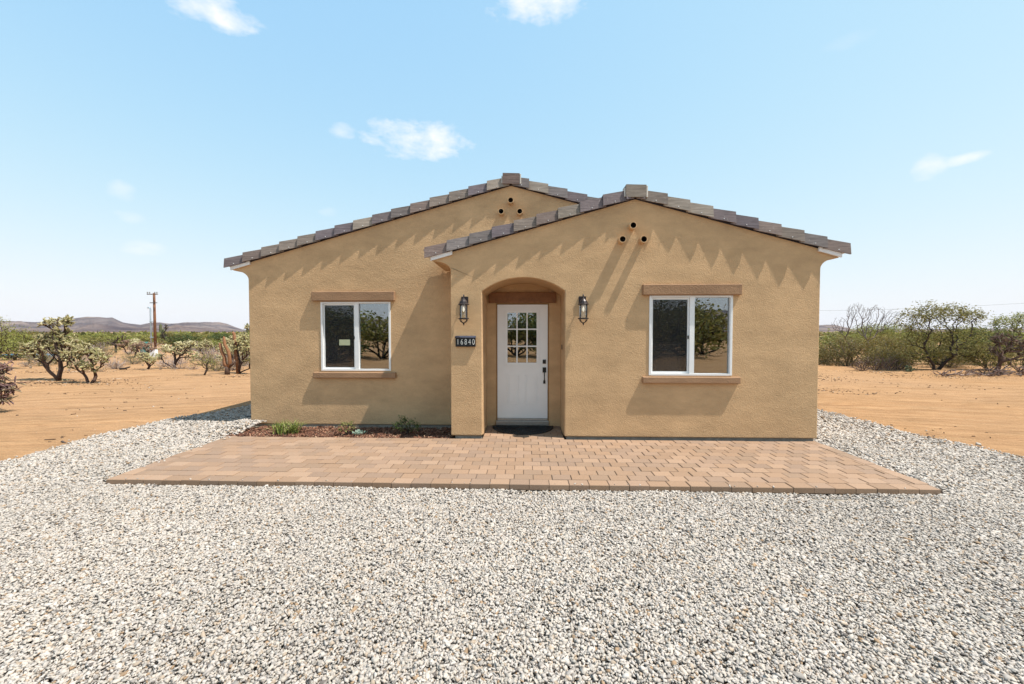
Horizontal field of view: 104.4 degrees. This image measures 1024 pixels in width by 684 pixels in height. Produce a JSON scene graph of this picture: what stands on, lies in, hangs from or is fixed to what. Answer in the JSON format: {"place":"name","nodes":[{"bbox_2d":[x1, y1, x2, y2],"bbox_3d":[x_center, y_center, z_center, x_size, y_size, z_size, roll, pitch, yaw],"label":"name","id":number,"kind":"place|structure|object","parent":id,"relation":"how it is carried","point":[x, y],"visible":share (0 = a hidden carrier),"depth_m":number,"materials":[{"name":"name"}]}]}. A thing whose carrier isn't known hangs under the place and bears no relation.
{"place":"outdoors","nodes":[
{"label":"outdoors","id":0,"kind":"place"},
{"bbox_2d":[104,335,125,351],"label":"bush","id":1,"kind":"object","parent":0,"point":[114,344],"visible":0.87,"depth_m":32.72,"materials":[{"name":"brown plant"}]},
{"bbox_2d":[9,353,869,370],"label":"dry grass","id":2,"kind":"structure","parent":0,"point":[831,364],"depth_m":20.26,"materials":[{"name":"beige plant"}]},
{"bbox_2d":[0,332,1023,462],"bbox_3d":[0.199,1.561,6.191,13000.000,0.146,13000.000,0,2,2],"label":"ground","id":3,"kind":"structure","parent":0,"point":[43,414],"depth_m":10.12,"materials":[{"name":"soil"}]},
{"bbox_2d":[0,355,30,405],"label":"staghorn cholla","id":4,"kind":"object","parent":3,"relation":"on","point":[7,388],"visible":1,"depth_m":8.67,"materials":[{"name":"brown plant"}]},
{"bbox_2d":[0,316,30,357],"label":"palo verde tree","id":5,"kind":"object","parent":3,"relation":"on","point":[5,340],"visible":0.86,"depth_m":18.70,"materials":[{"name":"green plant"}]},
{"bbox_2d":[0,329,35,350],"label":"desert bush","id":6,"kind":"object","parent":3,"relation":"on","point":[30,338],"visible":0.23,"depth_m":31.18,"materials":[{"name":"green plant"}]},
{"bbox_2d":[0,330,38,339],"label":"desert bush","id":7,"kind":"object","parent":3,"relation":"on","point":[31,332],"visible":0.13,"depth_m":48.60,"materials":[{"name":"green plant"}]},
{"bbox_2d":[0,338,44,360],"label":"desert bush","id":8,"kind":"object","parent":3,"relation":"on","point":[9,355],"visible":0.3,"depth_m":24.09,"materials":[{"name":"green plant"}]},
{"bbox_2d":[17,361,34,366],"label":"dry shrub","id":9,"kind":"object","parent":3,"relation":"on","point":[25,364],"visible":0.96,"depth_m":19.84,"materials":[{"name":"beige plant"}]},
{"bbox_2d":[13,343,62,357],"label":"desert bush","id":10,"kind":"object","parent":3,"relation":"on","point":[52,345],"visible":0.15,"depth_m":26.13,"materials":[{"name":"green plant"}]},
{"bbox_2d":[23,352,55,365],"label":"creosote bush","id":11,"kind":"object","parent":3,"relation":"on","point":[47,361],"visible":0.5,"depth_m":20.03,"materials":[{"name":"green plant"}]},
{"bbox_2d":[17,314,79,380],"bbox_3d":[-16.479,0.249,14.211,2.101,2.505,0.803,0,2,2],"label":"cholla cactus","id":12,"kind":"object","parent":3,"relation":"on","point":[41,343],"visible":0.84,"depth_m":14.14,"materials":[{"name":"green plant"}]},
{"bbox_2d":[66,332,93,340],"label":"desert bush","id":13,"kind":"object","parent":3,"relation":"on","point":[78,335],"visible":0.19,"depth_m":53.83,"materials":[{"name":"green plant"}]},
{"bbox_2d":[58,340,112,382],"bbox_3d":[-14.591,0.683,13.624,1.657,1.521,0.694,0,2,2],"label":"cholla cactus","id":14,"kind":"object","parent":3,"relation":"on","point":[80,349],"visible":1,"depth_m":13.57,"materials":[{"name":"green plant"}]},
{"bbox_2d":[78,335,110,348],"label":"desert bush","id":15,"kind":"object","parent":3,"relation":"on","point":[97,342],"visible":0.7,"depth_m":37.89,"materials":[{"name":"green plant"}]},
{"bbox_2d":[82,330,110,345],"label":"desert bush","id":16,"kind":"object","parent":3,"relation":"on","point":[97,335],"visible":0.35,"depth_m":40.08,"materials":[{"name":"green plant"}]},
{"bbox_2d":[91,340,117,349],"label":"dry shrub","id":17,"kind":"object","parent":3,"relation":"on","point":[103,347],"visible":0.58,"depth_m":34.85,"materials":[{"name":"brown plant"}]},
{"bbox_2d":[93,344,120,357],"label":"creosote bush","id":18,"kind":"object","parent":3,"relation":"on","point":[110,351],"visible":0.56,"depth_m":26.61,"materials":[{"name":"green plant"}]},
{"bbox_2d":[97,356,129,368],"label":"dry shrub","id":19,"kind":"object","parent":3,"relation":"on","point":[113,362],"visible":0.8,"depth_m":18.72,"materials":[{"name":"beige plant"}]},
{"bbox_2d":[106,360,125,368],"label":"dry shrub","id":20,"kind":"object","parent":3,"relation":"on","point":[116,367],"visible":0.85,"depth_m":18.64,"materials":[{"name":"beige plant"}]},
{"bbox_2d":[98,333,153,349],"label":"desert bush","id":21,"kind":"object","parent":3,"relation":"on","point":[120,339],"visible":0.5,"depth_m":38.18,"materials":[{"name":"green plant"}]},
{"bbox_2d":[117,339,143,353],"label":"cholla cactus","id":22,"kind":"object","parent":3,"relation":"on","point":[125,342],"visible":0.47,"depth_m":29.94,"materials":[{"name":"grey plant"}]},
{"bbox_2d":[118,350,146,364],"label":"creosote bush","id":23,"kind":"object","parent":3,"relation":"on","point":[133,359],"visible":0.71,"depth_m":21.25,"materials":[{"name":"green plant"}]},
{"bbox_2d":[128,338,139,356],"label":"cholla cactus","id":24,"kind":"object","parent":3,"relation":"on","point":[134,340],"visible":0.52,"depth_m":27.11,"materials":[{"name":"beige plant"}]},
{"bbox_2d":[120,334,152,345],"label":"desert bush","id":25,"kind":"object","parent":3,"relation":"on","point":[143,339],"visible":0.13,"depth_m":47.21,"materials":[{"name":"green plant"}]},
{"bbox_2d":[127,341,156,361],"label":"cholla cactus","id":26,"kind":"object","parent":3,"relation":"on","point":[141,346],"visible":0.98,"depth_m":22.90,"materials":[{"name":"beige plant"}]},
{"bbox_2d":[136,352,156,368],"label":"cholla cactus","id":27,"kind":"object","parent":3,"relation":"on","point":[148,358],"visible":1,"depth_m":18.29,"materials":[{"name":"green plant"}]},
{"bbox_2d":[147,292,157,349],"bbox_3d":[-31.793,-1.659,35.308,0.994,5.540,0.346,0,2,2],"label":"utility pole","id":28,"kind":"object","parent":3,"relation":"on","point":[154,302],"visible":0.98,"depth_m":35.27,"materials":[{"name":"brown wood"}]},
{"bbox_2d":[149,350,157,356],"bbox_3d":[-23.589,0.832,26.157,0.400,0.650,0.240,0,2,2],"label":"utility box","id":29,"kind":"object","parent":3,"relation":"on","point":[154,352],"visible":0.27,"depth_m":26.04,"materials":[{"name":"white metal"}]},
{"bbox_2d":[153,360,173,366],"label":"dry shrub","id":30,"kind":"object","parent":3,"relation":"on","point":[163,363],"visible":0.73,"depth_m":19.52,"materials":[{"name":"beige plant"}]},
{"bbox_2d":[160,324,168,343],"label":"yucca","id":31,"kind":"object","parent":3,"relation":"on","point":[163,334],"visible":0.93,"depth_m":55.66,"materials":[{"name":"green plant"}]},
{"bbox_2d":[152,337,189,346],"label":"desert bush","id":32,"kind":"object","parent":3,"relation":"on","point":[159,341],"visible":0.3,"depth_m":40.13,"materials":[{"name":"green plant"}]},
{"bbox_2d":[166,331,185,338],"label":"desert bush","id":33,"kind":"object","parent":3,"relation":"on","point":[169,333],"visible":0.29,"depth_m":58.83,"materials":[{"name":"green plant"}]},
{"bbox_2d":[155,339,199,367],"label":"cholla cactus","id":34,"kind":"object","parent":3,"relation":"on","point":[188,344],"visible":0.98,"depth_m":18.61,"materials":[{"name":"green plant"}]},
{"bbox_2d":[170,362,188,368],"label":"dry shrub","id":35,"kind":"object","parent":3,"relation":"on","point":[174,366],"visible":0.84,"depth_m":18.44,"materials":[{"name":"beige plant"}]},
{"bbox_2d":[164,332,202,348],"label":"desert bush","id":36,"kind":"object","parent":3,"relation":"on","point":[176,339],"visible":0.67,"depth_m":36.55,"materials":[{"name":"green plant"}]},
{"bbox_2d":[172,333,213,348],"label":"desert bush","id":37,"kind":"object","parent":3,"relation":"on","point":[197,338],"visible":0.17,"depth_m":38.94,"materials":[{"name":"green plant"}]},
{"bbox_2d":[187,353,219,374],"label":"palo verde bush","id":38,"kind":"object","parent":3,"relation":"on","point":[206,365],"visible":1,"depth_m":15.58,"materials":[{"name":"green plant"}]},
{"bbox_2d":[195,339,213,358],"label":"cholla cactus","id":39,"kind":"object","parent":3,"relation":"on","point":[202,348],"visible":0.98,"depth_m":25.35,"materials":[{"name":"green plant"}]},
{"bbox_2d":[190,349,220,361],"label":"dry shrub","id":40,"kind":"object","parent":3,"relation":"on","point":[206,356],"visible":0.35,"depth_m":21.44,"materials":[{"name":"brown plant"}]},
{"bbox_2d":[200,339,226,350],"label":"desert bush","id":41,"kind":"object","parent":3,"relation":"on","point":[214,342],"visible":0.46,"depth_m":34.70,"materials":[{"name":"green plant"}]},
{"bbox_2d":[198,354,233,371],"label":"creosote bush","id":42,"kind":"object","parent":3,"relation":"on","point":[218,368],"visible":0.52,"depth_m":17.39,"materials":[{"name":"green plant"}]},
{"bbox_2d":[206,335,229,342],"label":"desert bush","id":43,"kind":"object","parent":3,"relation":"on","point":[214,337],"visible":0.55,"depth_m":50.77,"materials":[{"name":"green plant"}]},
{"bbox_2d":[209,332,237,343],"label":"desert bush","id":44,"kind":"object","parent":3,"relation":"on","point":[224,334],"visible":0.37,"depth_m":52.91,"materials":[{"name":"green plant"}]},
{"bbox_2d":[219,336,235,374],"bbox_3d":[-11.445,0.562,15.969,0.711,1.579,0.200,0,2,2],"label":"cactus skeleton","id":45,"kind":"object","parent":3,"relation":"on","point":[227,367],"visible":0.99,"depth_m":15.93,"materials":[{"name":"brown plant"}]},
{"bbox_2d":[218,335,238,346],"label":"cholla cactus","id":46,"kind":"object","parent":3,"relation":"on","point":[229,339],"visible":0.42,"depth_m":32.88,"materials":[{"name":"beige plant"}]},
{"bbox_2d":[215,342,241,363],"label":"cholla cactus","id":47,"kind":"object","parent":3,"relation":"on","point":[230,347],"visible":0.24,"depth_m":18.84,"materials":[{"name":"green plant"}]},
{"bbox_2d":[211,352,248,370],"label":"dry shrub","id":48,"kind":"object","parent":3,"relation":"on","point":[232,368],"visible":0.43,"depth_m":17.72,"materials":[{"name":"brown plant"}]},
{"bbox_2d":[230,332,249,373],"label":"cholla cactus","id":49,"kind":"object","parent":3,"relation":"on","point":[245,339],"visible":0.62,"depth_m":16.31,"materials":[{"name":"green plant"}]},
{"bbox_2d":[231,324,249,345],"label":"cholla cactus","id":50,"kind":"object","parent":3,"relation":"on","point":[246,326],"visible":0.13,"depth_m":27.98,"materials":[{"name":"green plant"}]},
{"bbox_2d":[0,404,1023,683],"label":"gravel yard","id":51,"kind":"structure","parent":3,"relation":"on","point":[504,580],"depth_m":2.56,"materials":[{"name":"grey gravel"}]},
{"bbox_2d":[225,425,453,438],"bbox_3d":[-2.832,1.524,6.741,3.807,0.148,1.024,0,2,2],"label":"mulch bed","id":52,"kind":"object","parent":51,"relation":"on","point":[372,432],"visible":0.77,"depth_m":6.64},
{"bbox_2d":[267,419,308,435],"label":"grass clump","id":53,"kind":"object","parent":52,"relation":"on","point":[281,428],"visible":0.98,"depth_m":6.57,"materials":[{"name":"green plant"}]},
{"bbox_2d":[338,420,354,434],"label":"young shrub","id":54,"kind":"object","parent":52,"relation":"on","point":[347,425],"visible":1,"depth_m":6.47,"materials":[{"name":"green plant"}]},
{"bbox_2d":[352,429,366,434],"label":"succulent","id":55,"kind":"object","parent":52,"relation":"on","point":[358,431],"visible":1,"depth_m":6.43,"materials":[{"name":"green plant"}]},
{"bbox_2d":[392,414,420,433],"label":"young shrub","id":56,"kind":"object","parent":52,"relation":"on","point":[405,425],"visible":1,"depth_m":6.52,"materials":[{"name":"green plant"}]},
{"bbox_2d":[106,426,942,494],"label":"paver patio","id":57,"kind":"structure","parent":51,"relation":"on","point":[803,467],"depth_m":4.90,"materials":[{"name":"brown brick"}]},
{"bbox_2d":[492,425,552,434],"bbox_3d":[0.178,1.470,6.647,1.060,0.012,0.575,0,2,2],"label":"doormat","id":58,"kind":"object","parent":57,"relation":"on","point":[520,430],"visible":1,"depth_m":6.67,"materials":[{"name":"rubber"}]},
{"bbox_2d":[223,173,850,441],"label":"house","id":59,"kind":"structure","parent":51,"relation":"on","point":[701,323],"depth_m":6.19,"materials":[{"name":"paint"}]},
{"bbox_2d":[320,302,390,370],"bbox_3d":[-2.836,-0.103,7.254,1.284,1.250,0.082,0,2,2],"label":"window","id":60,"kind":"structure","parent":59,"relation":"in","point":[357,347],"depth_m":7.23,"materials":[{"name":"white plastic"}]},
{"bbox_2d":[458,294,468,324],"bbox_3d":[-0.734,-0.491,6.062,0.166,0.475,0.208,0,2,2],"label":"wall lantern","id":61,"kind":"object","parent":59,"relation":"attached to","point":[464,300],"depth_m":6.00,"materials":[{"name":"brown metal"}]},
{"bbox_2d":[455,336,475,346],"bbox_3d":[-0.720,-0.012,6.153,0.323,0.169,0.050,0,2,2],"label":"number plaque","id":62,"kind":"object","parent":59,"relation":"attached to","point":[465,341],"visible":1,"depth_m":6.14,"materials":[{"name":"black metal"}]},
{"bbox_2d":[497,305,547,417],"bbox_3d":[0.183,0.343,6.959,0.879,1.991,0.114,0,2,2],"label":"door","id":63,"kind":"structure","parent":59,"relation":"in","point":[522,388],"depth_m":6.98,"materials":[{"name":"white paint"}]},
{"bbox_2d":[578,294,588,324],"bbox_3d":[1.075,-0.489,6.003,0.166,0.475,0.208,0,2,2],"label":"wall lantern","id":64,"kind":"object","parent":59,"relation":"attached to","point":[582,300],"depth_m":5.96,"materials":[{"name":"brown metal"}]},
{"bbox_2d":[649,295,732,375],"bbox_3d":[2.724,-0.099,6.094,1.251,1.220,0.082,0,2,2],"label":"window","id":65,"kind":"structure","parent":59,"relation":"in","point":[690,299],"depth_m":6.06,"materials":[{"name":"white plastic"}]},
{"bbox_2d":[0,329,1023,342],"bbox_3d":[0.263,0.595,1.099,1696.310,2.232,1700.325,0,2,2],"label":"desert scrub","id":66,"kind":"object","parent":3,"relation":"on","point":[205,333],"visible":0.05,"depth_m":68.42,"materials":[{"name":"green plant"}]},
{"bbox_2d":[9,362,1022,442],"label":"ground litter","id":67,"kind":"object","parent":3,"relation":"on","point":[68,380],"visible":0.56,"depth_m":13.93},
{"bbox_2d":[818,340,838,365],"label":"creosote bush","id":68,"kind":"object","parent":3,"relation":"on","point":[822,346],"visible":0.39,"depth_m":20.03,"materials":[{"name":"green plant"}]},
{"bbox_2d":[818,328,852,362],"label":"desert bush","id":69,"kind":"object","parent":3,"relation":"on","point":[830,341],"visible":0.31,"depth_m":21.94,"materials":[{"name":"green plant"}]},
{"bbox_2d":[818,332,875,366],"bbox_3d":[16.588,0.390,19.640,2.837,1.759,1.505,0,2,2],"label":"creosote bush","id":70,"kind":"object","parent":3,"relation":"on","point":[853,345],"visible":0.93,"depth_m":19.56,"materials":[{"name":"green plant"}]},
{"bbox_2d":[826,329,869,353],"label":"desert bush","id":71,"kind":"object","parent":3,"relation":"on","point":[851,338],"visible":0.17,"depth_m":30.81,"materials":[{"name":"green plant"}]},
{"bbox_2d":[831,304,903,362],"bbox_3d":[17.783,-0.357,19.981,3.450,3.236,0.764,0,2,2],"label":"bare tree","id":72,"kind":"object","parent":3,"relation":"on","point":[866,328],"visible":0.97,"depth_m":19.97,"materials":[{"name":"grey plant"}]},
{"bbox_2d":[847,356,911,370],"bbox_3d":[16.177,0.974,17.575,2.582,0.702,0.752,0,2,2],"label":"brush pile","id":73,"kind":"object","parent":3,"relation":"on","point":[868,367],"visible":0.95,"depth_m":17.55,"materials":[{"name":"brown plant"}]},
{"bbox_2d":[850,320,910,349],"bbox_3d":[21.157,-0.065,22.892,3.561,2.470,1.409,0,2,2],"label":"palo verde bush","id":74,"kind":"object","parent":3,"relation":"on","point":[894,329],"visible":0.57,"depth_m":22.75,"materials":[{"name":"green plant"}]},
{"bbox_2d":[858,330,903,367],"bbox_3d":[17.646,0.341,18.960,2.488,1.898,1.616,0,2,2],"label":"creosote bush","id":75,"kind":"object","parent":3,"relation":"on","point":[873,342],"visible":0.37,"depth_m":18.85,"materials":[{"name":"green plant"}]},
{"bbox_2d":[860,341,917,368],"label":"creosote bush","id":76,"kind":"object","parent":3,"relation":"on","point":[894,354],"visible":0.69,"depth_m":18.14,"materials":[{"name":"green plant"}]},
{"bbox_2d":[858,332,924,362],"bbox_3d":[20.300,0.356,21.120,1.854,1.818,2.855,-1,2,-25],"label":"desert bush","id":77,"kind":"object","parent":3,"relation":"on","point":[893,343],"visible":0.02,"depth_m":20.89,"materials":[{"name":"green plant"}]},
{"bbox_2d":[855,336,932,346],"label":"desert bush","id":78,"kind":"object","parent":3,"relation":"on","point":[879,342],"visible":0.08,"depth_m":29.80,"materials":[{"name":"green plant"}]},
{"bbox_2d":[875,334,919,366],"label":"creosote bush","id":79,"kind":"object","parent":3,"relation":"on","point":[895,342],"visible":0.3,"depth_m":18.66,"materials":[{"name":"green plant"}]},
{"bbox_2d":[905,365,914,371],"bbox_3d":[17.165,1.165,17.124,0.515,0.327,0.274,0,2,2],"label":"prickly pear","id":80,"kind":"object","parent":3,"relation":"on","point":[909,368],"visible":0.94,"depth_m":17.06,"materials":[{"name":"green plant"}]},
{"bbox_2d":[899,329,933,345],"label":"desert bush","id":81,"kind":"object","parent":3,"relation":"on","point":[924,335],"visible":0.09,"depth_m":39.14,"materials":[{"name":"green plant"}]},
{"bbox_2d":[909,340,958,369],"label":"creosote bush","id":82,"kind":"object","parent":3,"relation":"on","point":[938,360],"visible":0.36,"depth_m":17.98,"materials":[{"name":"green plant"}]},
{"bbox_2d":[901,336,970,364],"bbox_3d":[22.146,0.500,20.778,2.094,1.597,3.392,-1,2,-20],"label":"desert bush","id":83,"kind":"object","parent":3,"relation":"on","point":[936,347],"visible":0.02,"depth_m":20.91,"materials":[{"name":"green plant"}]},
{"bbox_2d":[932,330,944,343],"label":"desert bush","id":84,"kind":"object","parent":3,"relation":"on","point":[938,337],"visible":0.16,"depth_m":52.71,"materials":[{"name":"green plant"}]},
{"bbox_2d":[892,300,993,369],"bbox_3d":[18.732,-0.248,17.329,4.059,3.193,1.385,0,2,2],"label":"mesquite tree","id":85,"kind":"object","parent":3,"relation":"on","point":[951,339],"visible":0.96,"depth_m":17.27,"materials":[{"name":"green plant"}]},
{"bbox_2d":[922,340,973,367],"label":"creosote bush","id":86,"kind":"object","parent":3,"relation":"on","point":[958,361],"visible":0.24,"depth_m":19.18,"materials":[{"name":"green plant"}]},
{"bbox_2d":[943,324,989,345],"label":"desert bush","id":87,"kind":"object","parent":3,"relation":"on","point":[964,333],"visible":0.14,"depth_m":34.20,"materials":[{"name":"green plant"}]},
{"bbox_2d":[933,365,1023,375],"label":"brush pile","id":88,"kind":"object","parent":3,"relation":"on","point":[1000,372],"visible":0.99,"depth_m":15.47,"materials":[{"name":"brown plant"}]},
{"bbox_2d":[957,332,1002,363],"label":"desert bush","id":89,"kind":"object","parent":3,"relation":"on","point":[978,347],"visible":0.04,"depth_m":20.71,"materials":[{"name":"green plant"}]},
{"bbox_2d":[959,320,1018,369],"bbox_3d":[21.676,0.153,18.027,2.604,2.329,1.603,0,2,2],"label":"mesquite tree","id":90,"kind":"object","parent":3,"relation":"on","point":[989,333],"visible":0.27,"depth_m":17.98,"materials":[{"name":"green plant"}]},
{"bbox_2d":[963,338,1020,370],"bbox_3d":[20.555,0.543,17.101,2.175,1.583,1.597,0,2,2],"label":"creosote bush","id":91,"kind":"object","parent":3,"relation":"on","point":[986,357],"visible":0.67,"depth_m":17.06,"materials":[{"name":"green plant"}]},
{"bbox_2d":[985,332,1023,372],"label":"staghorn cholla","id":92,"kind":"object","parent":3,"relation":"on","point":[1000,341],"visible":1,"depth_m":15.95,"materials":[{"name":"green plant"}]},
{"bbox_2d":[988,312,1023,337],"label":"mesquite tree","id":93,"kind":"object","parent":3,"relation":"on","point":[1020,320],"visible":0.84,"depth_m":37.06,"materials":[{"name":"green plant"}]},
{"bbox_2d":[991,337,1023,371],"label":"creosote bush","id":94,"kind":"object","parent":3,"relation":"on","point":[1015,364],"visible":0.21,"depth_m":17.25,"materials":[{"name":"green plant"}]},
{"bbox_2d":[0,317,1023,331],"bbox_3d":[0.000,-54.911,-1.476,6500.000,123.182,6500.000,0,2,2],"label":"mountains","id":95,"kind":"structure","parent":0,"point":[83,321],"depth_m":1709.55,"materials":[{"name":"stone"}]},
{"bbox_2d":[0,323,1023,332],"bbox_3d":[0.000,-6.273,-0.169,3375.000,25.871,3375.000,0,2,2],"label":"foothills","id":96,"kind":"structure","parent":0,"point":[94,327],"depth_m":871.36,"materials":[{"name":"stone"}]},
{"bbox_2d":[0,0,1023,329],"label":"sky","id":97,"kind":"structure","parent":0,"point":[146,145],"materials":[{"name":"blue"}]},
{"bbox_2d":[819,332,839,346],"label":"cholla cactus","id":98,"kind":"object","parent":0,"point":[833,333],"visible":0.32,"depth_m":23.28,"materials":[{"name":"green plant"}]},
{"bbox_2d":[824,303,1020,310],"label":"power line","id":99,"kind":"object","parent":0,"point":[912,308],"visible":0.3,"depth_m":65.99,"materials":[{"name":"metal"}]}
]}

